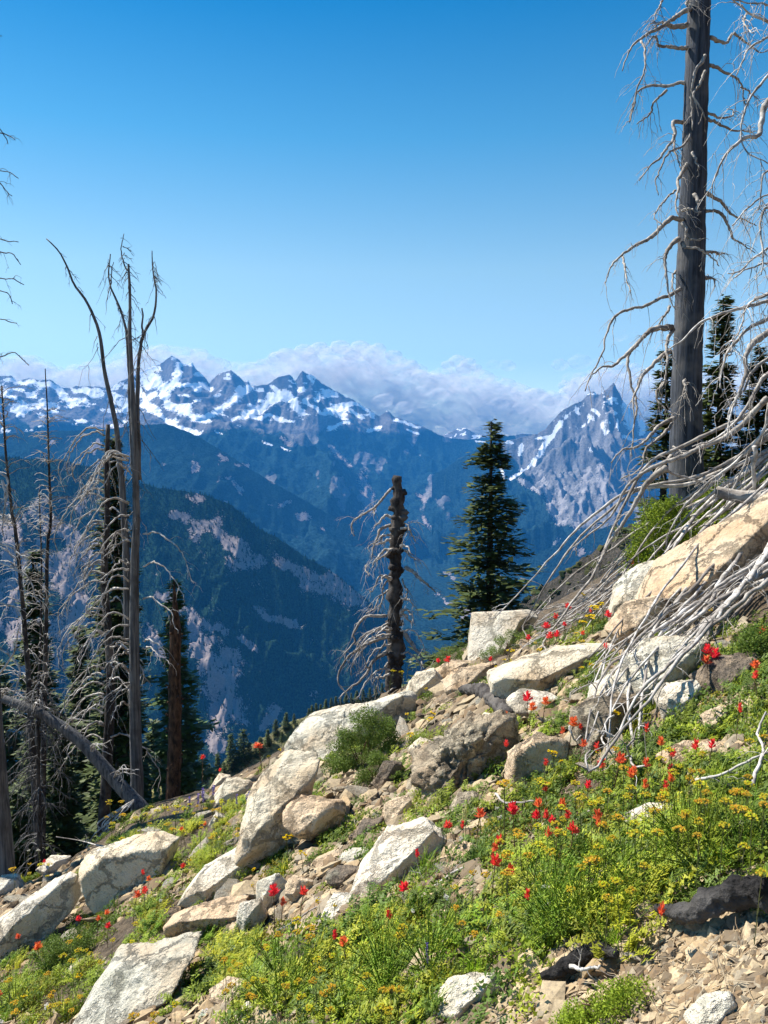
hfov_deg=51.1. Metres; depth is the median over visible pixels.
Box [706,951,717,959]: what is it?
stone
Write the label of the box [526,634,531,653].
paintbrush flower
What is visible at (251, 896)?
stone
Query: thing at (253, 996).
umbel flower
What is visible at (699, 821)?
umbel flower
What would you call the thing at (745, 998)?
stone
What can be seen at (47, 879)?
stone
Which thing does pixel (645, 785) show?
paintbrush flower
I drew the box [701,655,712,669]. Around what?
paintbrush flower
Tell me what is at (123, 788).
fallen log
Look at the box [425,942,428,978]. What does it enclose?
purple flower
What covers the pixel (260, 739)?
fir tree
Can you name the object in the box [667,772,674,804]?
paintbrush flower
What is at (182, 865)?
paintbrush flower
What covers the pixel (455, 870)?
stick
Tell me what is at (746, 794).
umbel flower
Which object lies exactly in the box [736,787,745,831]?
umbel flower
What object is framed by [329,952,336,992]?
umbel flower
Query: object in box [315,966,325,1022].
umbel flower
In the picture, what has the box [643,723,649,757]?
paintbrush flower
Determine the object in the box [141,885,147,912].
paintbrush flower
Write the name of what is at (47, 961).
shrub
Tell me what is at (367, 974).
umbel flower
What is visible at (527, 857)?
umbel flower
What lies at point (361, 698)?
fir tree
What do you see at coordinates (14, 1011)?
umbel flower
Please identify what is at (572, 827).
paintbrush flower
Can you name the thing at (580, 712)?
boulder
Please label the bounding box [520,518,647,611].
rocky slope
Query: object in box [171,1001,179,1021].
umbel flower
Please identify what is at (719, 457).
fir tree
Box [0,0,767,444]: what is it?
sky
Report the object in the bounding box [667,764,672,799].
paintbrush flower
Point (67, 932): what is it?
stone
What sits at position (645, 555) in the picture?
shrub
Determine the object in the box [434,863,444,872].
stone
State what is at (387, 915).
paintbrush flower
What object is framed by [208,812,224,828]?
rock
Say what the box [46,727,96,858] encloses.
fir tree
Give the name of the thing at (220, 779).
rock
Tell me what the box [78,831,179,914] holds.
boulder
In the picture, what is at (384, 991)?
umbel flower
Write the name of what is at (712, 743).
paintbrush flower
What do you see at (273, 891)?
paintbrush flower
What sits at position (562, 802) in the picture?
paintbrush flower
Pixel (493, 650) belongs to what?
shrub
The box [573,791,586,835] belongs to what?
umbel flower
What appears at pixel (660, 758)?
umbel flower
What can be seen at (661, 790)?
umbel flower
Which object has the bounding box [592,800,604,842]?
umbel flower
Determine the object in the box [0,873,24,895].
rock
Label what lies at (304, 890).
paintbrush flower
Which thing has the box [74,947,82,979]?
umbel flower
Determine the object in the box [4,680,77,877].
dead tree
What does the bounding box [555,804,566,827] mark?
umbel flower
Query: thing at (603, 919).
twig litter
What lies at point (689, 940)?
gravel
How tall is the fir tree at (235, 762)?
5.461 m
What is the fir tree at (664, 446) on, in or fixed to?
on the hillside
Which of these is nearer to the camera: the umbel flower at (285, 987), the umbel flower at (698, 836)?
the umbel flower at (698, 836)
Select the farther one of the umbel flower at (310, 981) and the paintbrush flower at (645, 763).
the paintbrush flower at (645, 763)
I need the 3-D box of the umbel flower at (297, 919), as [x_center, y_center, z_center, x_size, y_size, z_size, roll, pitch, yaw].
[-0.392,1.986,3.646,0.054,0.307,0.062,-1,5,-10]
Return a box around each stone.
[0,907,13,914]
[3,894,29,902]
[43,873,50,881]
[60,928,76,944]
[80,917,104,922]
[120,1005,155,1023]
[141,826,166,831]
[161,877,179,888]
[189,837,207,860]
[194,809,216,818]
[214,878,240,898]
[224,836,239,847]
[232,818,239,829]
[243,894,255,898]
[273,904,285,922]
[331,786,344,791]
[335,896,370,912]
[343,785,368,796]
[395,716,408,738]
[415,713,426,718]
[432,691,458,703]
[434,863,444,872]
[471,1003,488,1019]
[519,639,529,648]
[568,699,579,702]
[575,762,597,772]
[623,951,640,960]
[640,910,652,918]
[641,721,653,726]
[684,923,703,930]
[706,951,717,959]
[710,634,733,640]
[714,640,729,648]
[723,944,739,949]
[726,913,742,929]
[727,956,740,962]
[741,995,751,1002]
[760,1015,765,1023]
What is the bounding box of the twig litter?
[1,619,767,1023]
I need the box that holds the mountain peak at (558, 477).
[431,383,760,641]
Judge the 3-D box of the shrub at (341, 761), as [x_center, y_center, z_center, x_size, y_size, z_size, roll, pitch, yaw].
[-0.220,2.190,7.705,0.810,0.730,0.553,0,5,0]
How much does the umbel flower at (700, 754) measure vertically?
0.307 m
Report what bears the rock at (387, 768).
on the hillside
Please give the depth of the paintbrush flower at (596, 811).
3.33 m
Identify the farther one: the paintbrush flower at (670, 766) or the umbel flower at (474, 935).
the paintbrush flower at (670, 766)
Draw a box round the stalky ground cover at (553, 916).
[0,761,767,1018]
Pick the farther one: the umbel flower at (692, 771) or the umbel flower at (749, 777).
the umbel flower at (692, 771)
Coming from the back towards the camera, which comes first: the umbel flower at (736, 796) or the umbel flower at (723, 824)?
the umbel flower at (736, 796)
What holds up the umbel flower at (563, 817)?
on the hillside
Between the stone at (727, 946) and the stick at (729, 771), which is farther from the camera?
the stick at (729, 771)
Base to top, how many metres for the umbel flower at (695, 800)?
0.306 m
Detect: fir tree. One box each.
[0,660,27,791]
[4,549,72,832]
[9,784,50,876]
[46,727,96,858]
[61,625,105,838]
[73,434,158,841]
[84,777,100,842]
[143,719,166,790]
[146,579,221,803]
[209,772,215,784]
[210,753,220,783]
[221,762,225,773]
[222,733,237,773]
[231,750,243,772]
[232,729,254,766]
[244,742,252,767]
[252,737,265,757]
[261,730,274,746]
[271,719,279,737]
[278,732,285,743]
[279,712,291,730]
[291,714,296,724]
[322,699,327,708]
[343,694,349,704]
[352,691,359,703]
[360,690,365,701]
[367,687,372,701]
[402,419,546,685]
[610,348,672,560]
[702,294,742,510]
[732,342,767,488]
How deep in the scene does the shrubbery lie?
169.09 m
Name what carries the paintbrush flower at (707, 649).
on the hillside
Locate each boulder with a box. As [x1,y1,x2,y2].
[0,871,81,962]
[73,931,201,1023]
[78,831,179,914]
[163,895,249,937]
[177,848,251,907]
[234,749,319,867]
[282,795,345,840]
[284,690,416,760]
[350,816,446,896]
[409,709,520,800]
[467,609,537,660]
[487,643,613,698]
[504,732,572,787]
[569,692,639,755]
[587,635,709,707]
[604,595,669,649]
[606,560,654,621]
[635,492,767,620]
[688,651,762,696]
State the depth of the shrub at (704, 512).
10.46 m
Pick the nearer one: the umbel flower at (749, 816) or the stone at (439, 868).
the umbel flower at (749, 816)
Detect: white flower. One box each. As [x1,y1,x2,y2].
[40,1003,48,1019]
[197,1008,207,1023]
[441,894,448,917]
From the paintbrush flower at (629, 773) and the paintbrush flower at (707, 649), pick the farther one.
the paintbrush flower at (707, 649)
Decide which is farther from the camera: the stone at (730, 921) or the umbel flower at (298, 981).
the umbel flower at (298, 981)
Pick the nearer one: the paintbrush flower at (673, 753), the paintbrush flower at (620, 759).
the paintbrush flower at (673, 753)
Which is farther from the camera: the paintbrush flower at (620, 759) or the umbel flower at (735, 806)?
the paintbrush flower at (620, 759)
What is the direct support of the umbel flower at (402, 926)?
on the hillside
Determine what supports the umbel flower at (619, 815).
on the hillside
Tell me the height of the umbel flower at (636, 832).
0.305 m
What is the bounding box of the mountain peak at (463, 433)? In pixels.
[444,428,488,439]
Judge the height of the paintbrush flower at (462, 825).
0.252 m
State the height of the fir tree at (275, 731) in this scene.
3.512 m
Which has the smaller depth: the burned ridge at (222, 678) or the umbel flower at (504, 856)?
the umbel flower at (504, 856)
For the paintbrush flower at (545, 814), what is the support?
on the hillside
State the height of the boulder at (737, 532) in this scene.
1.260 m
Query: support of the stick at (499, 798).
on the hillside
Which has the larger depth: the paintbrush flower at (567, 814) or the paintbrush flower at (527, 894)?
the paintbrush flower at (567, 814)
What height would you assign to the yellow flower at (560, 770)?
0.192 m
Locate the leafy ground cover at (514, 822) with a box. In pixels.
[0,612,745,1023]
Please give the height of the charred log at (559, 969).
0.177 m
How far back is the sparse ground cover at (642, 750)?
3.83 m
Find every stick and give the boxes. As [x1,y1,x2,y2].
[56,836,107,847]
[276,894,316,930]
[396,862,462,912]
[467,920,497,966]
[494,792,533,803]
[521,578,553,614]
[569,942,619,981]
[695,747,767,787]
[738,711,767,784]
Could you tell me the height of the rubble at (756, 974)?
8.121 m
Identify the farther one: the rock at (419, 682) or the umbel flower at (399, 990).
the rock at (419, 682)
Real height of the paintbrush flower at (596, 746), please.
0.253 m
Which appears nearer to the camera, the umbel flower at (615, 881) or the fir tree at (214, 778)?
the umbel flower at (615, 881)
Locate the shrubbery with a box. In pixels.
[459,511,652,645]
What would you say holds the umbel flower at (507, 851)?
on the hillside
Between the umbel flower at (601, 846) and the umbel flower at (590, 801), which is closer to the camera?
the umbel flower at (601, 846)
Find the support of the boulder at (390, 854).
on the hillside
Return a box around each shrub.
[29,923,98,975]
[321,704,402,774]
[352,750,389,786]
[429,641,467,667]
[477,628,525,660]
[547,972,656,1023]
[618,493,699,577]
[665,470,767,540]
[725,622,767,665]
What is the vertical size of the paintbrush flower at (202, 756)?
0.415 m
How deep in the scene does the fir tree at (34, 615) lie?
22.27 m
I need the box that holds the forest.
[0,455,430,782]
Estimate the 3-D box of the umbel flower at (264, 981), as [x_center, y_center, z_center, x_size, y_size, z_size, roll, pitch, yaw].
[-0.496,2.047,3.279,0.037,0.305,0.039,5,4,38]
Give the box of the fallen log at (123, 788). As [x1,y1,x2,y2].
[1,687,148,847]
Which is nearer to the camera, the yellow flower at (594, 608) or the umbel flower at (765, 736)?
the umbel flower at (765, 736)
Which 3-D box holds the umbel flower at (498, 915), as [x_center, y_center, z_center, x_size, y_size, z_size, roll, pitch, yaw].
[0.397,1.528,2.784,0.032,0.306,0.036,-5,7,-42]
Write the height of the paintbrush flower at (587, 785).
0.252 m
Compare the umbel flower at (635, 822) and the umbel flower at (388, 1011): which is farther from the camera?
the umbel flower at (635, 822)
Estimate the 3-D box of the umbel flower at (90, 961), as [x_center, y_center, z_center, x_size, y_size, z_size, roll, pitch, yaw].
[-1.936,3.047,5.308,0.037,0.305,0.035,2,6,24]
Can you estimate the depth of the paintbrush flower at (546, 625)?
8.51 m
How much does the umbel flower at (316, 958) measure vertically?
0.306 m
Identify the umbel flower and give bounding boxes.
[8,867,15,893]
[9,999,18,1022]
[10,1008,19,1019]
[43,970,50,999]
[46,1003,54,1023]
[55,1001,61,1023]
[59,953,66,975]
[64,998,69,1022]
[67,958,75,985]
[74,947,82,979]
[87,951,92,979]
[119,813,125,837]
[127,1012,139,1023]
[150,1011,159,1023]
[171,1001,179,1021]
[220,956,227,979]
[222,988,229,1022]
[227,967,234,997]
[227,982,236,1023]
[231,959,236,987]
[233,962,243,994]
[242,981,251,1023]
[245,992,251,1023]
[249,993,257,1020]
[251,976,257,1022]
[260,977,267,1017]
[264,945,271,979]
[274,931,282,962]
[280,971,287,1020]
[281,982,290,1021]
[281,983,289,1022]
[292,916,301,955]
[292,928,301,959]
[293,977,302,1022]
[296,991,305,1017]
[304,923,315,971]
[305,933,315,972]
[306,1004,314,1018]
[308,977,316,1013]
[312,956,320,1000]
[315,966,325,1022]
[319,989,329,1017]
[325,1006,334,1014]
[327,983,335,1023]
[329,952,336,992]
[355,984,365,1021]
[362,972,371,1020]
[375,1002,385,1023]
[377,986,387,1023]
[385,1006,393,1014]
[387,985,396,1005]
[394,932,404,981]
[394,985,404,1023]
[397,923,407,976]
[450,884,458,930]
[451,904,459,962]
[457,920,466,972]
[469,870,477,906]
[469,930,478,981]
[480,871,489,930]
[495,838,504,896]
[495,910,503,962]
[496,779,511,845]
[500,849,513,896]
[500,867,514,910]
[501,853,511,894]
[512,828,521,872]
[513,832,525,870]
[522,852,534,887]
[529,841,546,883]
[532,822,541,871]
[533,777,543,827]
[538,781,549,832]
[543,847,556,880]
[551,820,560,867]
[554,828,566,876]
[554,830,563,884]
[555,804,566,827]
[559,815,565,857]
[565,885,575,929]
[570,780,579,824]
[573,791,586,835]
[574,863,584,895]
[583,856,598,891]
[587,799,596,847]
[590,855,602,873]
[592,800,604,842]
[593,842,603,876]
[597,796,604,840]
[598,821,608,867]
[598,880,611,943]
[601,893,613,959]
[603,788,612,836]
[606,835,617,877]
[610,746,619,788]
[610,877,623,951]
[611,813,625,855]
[618,764,628,811]
[623,792,633,850]
[624,784,636,827]
[625,886,636,963]
[626,828,643,871]
[629,820,639,856]
[639,791,650,845]
[639,861,650,927]
[648,807,660,852]
[650,827,664,868]
[655,756,666,803]
[655,796,669,835]
[657,790,670,818]
[659,787,669,821]
[664,746,674,786]
[669,768,678,793]
[672,825,685,889]
[675,764,683,805]
[678,813,689,868]
[681,809,691,861]
[685,775,691,811]
[685,776,694,801]
[688,767,695,791]
[692,779,708,822]
[692,832,701,888]
[693,797,703,831]
[694,817,703,878]
[697,751,705,791]
[697,768,705,797]
[697,798,711,841]
[701,789,711,827]
[718,820,729,884]
[719,797,732,852]
[728,789,738,838]
[729,804,747,872]
[731,787,740,836]
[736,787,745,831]
[737,805,751,871]
[737,842,749,917]
[741,790,751,831]
[742,773,752,811]
[744,738,754,788]
[744,780,754,839]
[744,812,758,874]
[753,868,767,944]
[758,792,767,854]
[758,800,767,866]
[759,734,767,787]
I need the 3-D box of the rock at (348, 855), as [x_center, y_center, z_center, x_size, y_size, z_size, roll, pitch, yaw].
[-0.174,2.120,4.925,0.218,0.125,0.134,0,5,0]
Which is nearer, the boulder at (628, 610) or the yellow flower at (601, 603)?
the boulder at (628, 610)
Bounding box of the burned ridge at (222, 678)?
[0,457,444,782]
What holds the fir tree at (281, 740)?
on the grassy spur
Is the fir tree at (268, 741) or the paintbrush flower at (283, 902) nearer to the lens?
the paintbrush flower at (283, 902)
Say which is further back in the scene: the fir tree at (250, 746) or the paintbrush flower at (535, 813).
the fir tree at (250, 746)
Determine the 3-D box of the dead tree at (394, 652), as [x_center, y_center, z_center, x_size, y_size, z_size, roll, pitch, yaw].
[0.049,1.855,15.408,2.239,5.091,1.060,0,5,0]
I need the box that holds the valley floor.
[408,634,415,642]
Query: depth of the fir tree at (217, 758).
154.72 m
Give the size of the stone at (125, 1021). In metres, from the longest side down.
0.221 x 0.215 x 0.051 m
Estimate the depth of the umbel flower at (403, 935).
3.05 m
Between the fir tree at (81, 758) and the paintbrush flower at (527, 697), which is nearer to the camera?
the paintbrush flower at (527, 697)
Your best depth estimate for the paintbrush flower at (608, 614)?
7.11 m
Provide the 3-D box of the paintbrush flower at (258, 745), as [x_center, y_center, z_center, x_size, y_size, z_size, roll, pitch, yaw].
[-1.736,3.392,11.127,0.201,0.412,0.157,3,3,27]
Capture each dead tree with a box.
[0,129,28,365]
[0,385,64,873]
[0,472,48,875]
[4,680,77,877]
[13,369,77,861]
[21,490,61,754]
[46,234,201,810]
[48,424,160,839]
[165,576,183,799]
[335,475,442,704]
[569,0,767,529]
[655,0,767,497]
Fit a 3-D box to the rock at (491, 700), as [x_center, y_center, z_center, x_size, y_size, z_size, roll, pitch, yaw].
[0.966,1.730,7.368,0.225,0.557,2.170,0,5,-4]
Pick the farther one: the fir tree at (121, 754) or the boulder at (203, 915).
the fir tree at (121, 754)
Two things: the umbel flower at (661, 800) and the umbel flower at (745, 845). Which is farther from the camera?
the umbel flower at (661, 800)
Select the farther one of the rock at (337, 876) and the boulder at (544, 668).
the boulder at (544, 668)
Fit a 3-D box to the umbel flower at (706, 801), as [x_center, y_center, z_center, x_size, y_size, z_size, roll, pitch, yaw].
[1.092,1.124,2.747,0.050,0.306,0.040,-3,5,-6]
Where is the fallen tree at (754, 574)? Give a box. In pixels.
[488,396,767,785]
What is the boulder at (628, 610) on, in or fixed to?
on the hillside
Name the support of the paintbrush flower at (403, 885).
on the hillside
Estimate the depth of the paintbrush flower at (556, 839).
3.36 m
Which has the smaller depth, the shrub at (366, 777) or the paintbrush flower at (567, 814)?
the paintbrush flower at (567, 814)
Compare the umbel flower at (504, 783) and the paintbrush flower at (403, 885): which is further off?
the umbel flower at (504, 783)
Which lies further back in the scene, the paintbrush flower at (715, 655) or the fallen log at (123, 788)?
the fallen log at (123, 788)
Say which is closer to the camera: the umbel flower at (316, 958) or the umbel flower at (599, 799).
the umbel flower at (316, 958)
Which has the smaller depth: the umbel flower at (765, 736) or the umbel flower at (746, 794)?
the umbel flower at (746, 794)
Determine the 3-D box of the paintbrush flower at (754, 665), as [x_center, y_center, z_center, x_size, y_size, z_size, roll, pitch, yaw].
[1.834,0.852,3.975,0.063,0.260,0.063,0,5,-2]
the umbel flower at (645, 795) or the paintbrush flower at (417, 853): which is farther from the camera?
the paintbrush flower at (417, 853)
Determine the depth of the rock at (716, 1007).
2.04 m
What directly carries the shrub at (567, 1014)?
on the gravel
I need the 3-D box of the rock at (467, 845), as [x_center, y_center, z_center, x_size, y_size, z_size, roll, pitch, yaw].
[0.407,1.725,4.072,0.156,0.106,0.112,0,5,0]
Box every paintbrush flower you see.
[16,933,21,958]
[33,941,42,968]
[105,922,111,947]
[131,890,141,921]
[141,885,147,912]
[180,863,185,887]
[200,755,205,780]
[254,742,263,769]
[267,883,279,937]
[280,897,286,936]
[299,886,307,921]
[332,928,336,955]
[339,935,348,962]
[386,907,392,928]
[398,881,408,907]
[415,847,419,877]
[444,655,451,671]
[444,819,451,852]
[460,820,463,849]
[473,807,485,843]
[488,842,498,879]
[488,852,501,900]
[494,834,505,865]
[502,862,514,895]
[504,739,508,764]
[506,800,518,859]
[523,690,533,732]
[523,888,529,915]
[525,701,537,733]
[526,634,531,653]
[531,808,541,848]
[532,798,542,826]
[540,696,550,724]
[542,621,549,646]
[542,758,547,779]
[542,782,549,820]
[543,808,548,842]
[544,826,552,861]
[546,631,553,645]
[548,814,555,840]
[553,827,558,860]
[554,629,560,644]
[559,797,565,826]
[564,808,570,842]
[567,716,579,760]
[567,820,579,855]
[576,738,587,779]
[583,779,591,813]
[589,809,602,833]
[593,741,599,784]
[596,758,607,792]
[596,816,600,846]
[604,609,611,642]
[611,751,626,798]
[626,767,633,805]
[629,764,638,804]
[642,757,651,789]
[642,778,648,810]
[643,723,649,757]
[655,901,665,961]
[656,736,665,770]
[662,780,668,807]
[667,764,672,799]
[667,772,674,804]
[670,746,675,761]
[690,738,698,772]
[701,643,713,654]
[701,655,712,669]
[708,738,715,766]
[709,647,721,659]
[736,703,742,738]
[749,658,760,691]
[751,670,758,709]
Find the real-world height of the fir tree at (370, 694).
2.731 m
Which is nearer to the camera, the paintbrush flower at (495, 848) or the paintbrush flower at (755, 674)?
the paintbrush flower at (495, 848)
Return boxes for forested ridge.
[0,424,471,633]
[416,516,639,653]
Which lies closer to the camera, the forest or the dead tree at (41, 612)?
the dead tree at (41, 612)
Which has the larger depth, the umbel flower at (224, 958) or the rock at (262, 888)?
the rock at (262, 888)
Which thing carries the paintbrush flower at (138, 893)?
on the hillside
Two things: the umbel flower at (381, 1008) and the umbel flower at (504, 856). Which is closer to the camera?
the umbel flower at (381, 1008)
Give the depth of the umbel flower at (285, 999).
3.12 m
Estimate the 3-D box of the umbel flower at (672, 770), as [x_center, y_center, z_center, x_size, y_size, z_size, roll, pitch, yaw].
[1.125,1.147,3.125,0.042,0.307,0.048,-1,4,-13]
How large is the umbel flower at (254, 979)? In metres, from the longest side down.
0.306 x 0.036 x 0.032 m
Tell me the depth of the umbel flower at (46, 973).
5.35 m
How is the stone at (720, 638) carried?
on the hillside
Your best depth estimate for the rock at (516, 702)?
6.14 m
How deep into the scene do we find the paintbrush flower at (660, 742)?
3.66 m
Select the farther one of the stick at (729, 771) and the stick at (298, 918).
the stick at (298, 918)
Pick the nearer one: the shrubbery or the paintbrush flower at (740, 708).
the paintbrush flower at (740, 708)
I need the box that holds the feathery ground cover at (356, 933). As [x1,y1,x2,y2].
[106,780,767,1023]
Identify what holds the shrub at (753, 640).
on the hillside
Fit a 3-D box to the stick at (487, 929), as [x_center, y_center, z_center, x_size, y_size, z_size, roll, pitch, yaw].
[0.397,1.611,3.055,0.188,0.187,0.352,0,5,0]
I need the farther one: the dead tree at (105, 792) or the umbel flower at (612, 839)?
the dead tree at (105, 792)
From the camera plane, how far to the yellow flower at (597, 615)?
7.94 m
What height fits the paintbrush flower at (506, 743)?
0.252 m
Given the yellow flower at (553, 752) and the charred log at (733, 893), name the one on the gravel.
the charred log at (733, 893)
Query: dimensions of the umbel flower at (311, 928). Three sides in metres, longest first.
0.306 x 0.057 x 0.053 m
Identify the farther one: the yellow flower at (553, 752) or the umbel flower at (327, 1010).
the yellow flower at (553, 752)
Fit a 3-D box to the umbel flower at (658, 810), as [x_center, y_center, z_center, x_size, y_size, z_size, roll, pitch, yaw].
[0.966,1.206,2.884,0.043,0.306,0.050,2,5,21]
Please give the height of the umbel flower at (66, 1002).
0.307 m
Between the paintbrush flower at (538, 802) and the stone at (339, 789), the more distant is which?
the stone at (339, 789)
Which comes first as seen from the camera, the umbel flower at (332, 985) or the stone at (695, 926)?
the stone at (695, 926)
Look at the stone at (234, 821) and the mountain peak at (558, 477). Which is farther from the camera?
the mountain peak at (558, 477)
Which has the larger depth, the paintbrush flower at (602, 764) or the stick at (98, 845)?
the stick at (98, 845)
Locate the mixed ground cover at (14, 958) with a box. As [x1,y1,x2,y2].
[0,793,711,1023]
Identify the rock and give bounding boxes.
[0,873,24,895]
[36,855,70,875]
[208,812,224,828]
[208,976,245,1004]
[209,773,230,788]
[213,777,252,806]
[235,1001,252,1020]
[236,897,267,932]
[256,873,286,908]
[285,875,313,901]
[312,849,345,866]
[316,892,354,925]
[325,864,357,888]
[338,847,367,862]
[348,817,383,840]
[372,760,403,789]
[381,794,413,824]
[406,668,443,700]
[407,736,430,754]
[433,972,501,1020]
[435,659,472,677]
[440,662,493,693]
[449,790,482,811]
[449,841,475,859]
[458,682,514,712]
[506,688,556,716]
[539,967,548,980]
[593,981,617,1003]
[622,801,672,820]
[651,679,702,719]
[655,740,720,767]
[683,991,737,1023]
[694,706,727,737]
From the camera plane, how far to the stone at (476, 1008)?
2.60 m
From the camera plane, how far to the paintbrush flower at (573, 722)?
4.65 m
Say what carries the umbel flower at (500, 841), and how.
on the hillside
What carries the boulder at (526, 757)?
on the hillside
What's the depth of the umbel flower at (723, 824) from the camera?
2.54 m
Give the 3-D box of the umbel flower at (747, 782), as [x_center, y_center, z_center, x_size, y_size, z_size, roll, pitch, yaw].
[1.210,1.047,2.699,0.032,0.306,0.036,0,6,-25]
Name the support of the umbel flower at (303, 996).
on the hillside
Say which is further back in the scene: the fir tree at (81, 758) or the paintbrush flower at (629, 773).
the fir tree at (81, 758)
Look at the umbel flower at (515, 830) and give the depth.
3.45 m
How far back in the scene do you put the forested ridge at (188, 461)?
5000.40 m
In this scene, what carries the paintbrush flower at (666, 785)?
on the hillside
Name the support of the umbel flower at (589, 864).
on the hillside
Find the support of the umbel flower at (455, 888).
on the hillside
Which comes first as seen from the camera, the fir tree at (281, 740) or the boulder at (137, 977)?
the boulder at (137, 977)
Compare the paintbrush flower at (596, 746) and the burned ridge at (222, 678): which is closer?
the paintbrush flower at (596, 746)
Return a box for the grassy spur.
[200,686,402,787]
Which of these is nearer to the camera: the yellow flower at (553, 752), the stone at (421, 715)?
the yellow flower at (553, 752)
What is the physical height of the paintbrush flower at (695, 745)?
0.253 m
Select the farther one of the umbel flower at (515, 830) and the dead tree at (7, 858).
the dead tree at (7, 858)
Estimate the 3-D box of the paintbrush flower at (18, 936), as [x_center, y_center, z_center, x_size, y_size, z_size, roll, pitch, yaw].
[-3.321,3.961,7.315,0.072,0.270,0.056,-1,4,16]
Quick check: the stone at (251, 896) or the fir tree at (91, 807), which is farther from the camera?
the fir tree at (91, 807)
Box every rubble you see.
[0,616,767,1023]
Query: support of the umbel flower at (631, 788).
on the hillside
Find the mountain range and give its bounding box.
[0,356,531,593]
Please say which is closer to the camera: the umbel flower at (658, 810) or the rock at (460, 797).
the umbel flower at (658, 810)
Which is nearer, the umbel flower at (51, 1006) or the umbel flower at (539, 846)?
the umbel flower at (539, 846)
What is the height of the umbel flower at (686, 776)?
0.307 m
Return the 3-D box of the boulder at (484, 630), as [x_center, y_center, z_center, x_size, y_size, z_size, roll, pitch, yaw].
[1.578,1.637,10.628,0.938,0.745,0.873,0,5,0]
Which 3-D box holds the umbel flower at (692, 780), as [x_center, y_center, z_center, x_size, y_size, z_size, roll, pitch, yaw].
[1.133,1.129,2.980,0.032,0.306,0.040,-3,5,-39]
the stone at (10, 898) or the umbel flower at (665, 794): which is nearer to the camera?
the umbel flower at (665, 794)
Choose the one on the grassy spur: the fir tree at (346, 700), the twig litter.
the fir tree at (346, 700)
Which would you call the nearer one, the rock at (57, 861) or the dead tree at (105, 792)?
the rock at (57, 861)
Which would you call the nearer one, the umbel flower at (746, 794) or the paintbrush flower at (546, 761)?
the umbel flower at (746, 794)
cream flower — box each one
[461,808,465,835]
[464,804,467,834]
[736,691,741,729]
[744,694,750,731]
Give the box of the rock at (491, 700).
[458,682,514,712]
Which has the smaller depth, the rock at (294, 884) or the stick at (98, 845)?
the rock at (294, 884)
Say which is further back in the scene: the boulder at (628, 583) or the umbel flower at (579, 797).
the boulder at (628, 583)
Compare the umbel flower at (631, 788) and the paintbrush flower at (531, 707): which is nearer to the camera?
the umbel flower at (631, 788)
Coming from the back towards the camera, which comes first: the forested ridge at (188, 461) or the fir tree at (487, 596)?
the forested ridge at (188, 461)
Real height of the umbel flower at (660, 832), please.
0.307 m
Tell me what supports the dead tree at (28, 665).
on the hillside
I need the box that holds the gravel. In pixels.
[481,910,767,1023]
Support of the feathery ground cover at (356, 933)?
on the hillside
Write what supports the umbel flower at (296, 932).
on the hillside
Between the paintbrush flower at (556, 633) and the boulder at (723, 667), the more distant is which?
the paintbrush flower at (556, 633)
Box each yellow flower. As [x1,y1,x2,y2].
[282,834,290,855]
[547,749,557,779]
[558,759,562,788]
[579,620,587,639]
[585,614,595,634]
[588,605,598,622]
[593,607,600,628]
[597,602,604,622]
[613,709,622,736]
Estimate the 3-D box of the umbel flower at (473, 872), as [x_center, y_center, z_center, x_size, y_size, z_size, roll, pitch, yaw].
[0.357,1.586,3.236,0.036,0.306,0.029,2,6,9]
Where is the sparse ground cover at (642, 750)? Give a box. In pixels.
[0,610,767,1023]
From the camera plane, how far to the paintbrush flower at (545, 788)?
3.96 m
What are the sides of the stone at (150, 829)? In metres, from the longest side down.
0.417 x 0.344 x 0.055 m
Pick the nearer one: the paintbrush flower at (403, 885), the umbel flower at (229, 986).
the umbel flower at (229, 986)
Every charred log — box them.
[540,940,619,980]
[654,874,767,924]
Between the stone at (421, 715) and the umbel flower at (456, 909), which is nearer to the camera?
the umbel flower at (456, 909)
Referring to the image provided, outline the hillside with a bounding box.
[0,504,767,1023]
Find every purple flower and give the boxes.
[210,785,214,813]
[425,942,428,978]
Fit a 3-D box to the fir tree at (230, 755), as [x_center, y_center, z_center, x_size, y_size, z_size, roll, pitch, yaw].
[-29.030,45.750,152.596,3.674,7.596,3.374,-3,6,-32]
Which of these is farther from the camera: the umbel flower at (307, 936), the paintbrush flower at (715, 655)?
the paintbrush flower at (715, 655)
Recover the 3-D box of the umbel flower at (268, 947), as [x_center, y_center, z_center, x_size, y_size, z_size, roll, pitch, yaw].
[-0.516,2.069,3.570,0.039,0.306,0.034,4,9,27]
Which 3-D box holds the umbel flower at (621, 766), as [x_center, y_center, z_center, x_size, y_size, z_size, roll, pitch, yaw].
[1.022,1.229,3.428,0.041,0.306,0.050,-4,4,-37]
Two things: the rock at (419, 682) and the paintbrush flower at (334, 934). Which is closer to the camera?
the paintbrush flower at (334, 934)
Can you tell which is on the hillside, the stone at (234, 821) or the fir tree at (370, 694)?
the stone at (234, 821)
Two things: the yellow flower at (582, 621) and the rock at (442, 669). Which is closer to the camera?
the yellow flower at (582, 621)
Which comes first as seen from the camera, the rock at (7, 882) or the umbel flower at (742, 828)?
the umbel flower at (742, 828)
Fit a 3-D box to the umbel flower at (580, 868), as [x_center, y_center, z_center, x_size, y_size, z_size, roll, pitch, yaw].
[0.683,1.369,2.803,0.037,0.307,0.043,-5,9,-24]
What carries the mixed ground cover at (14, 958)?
on the hillside

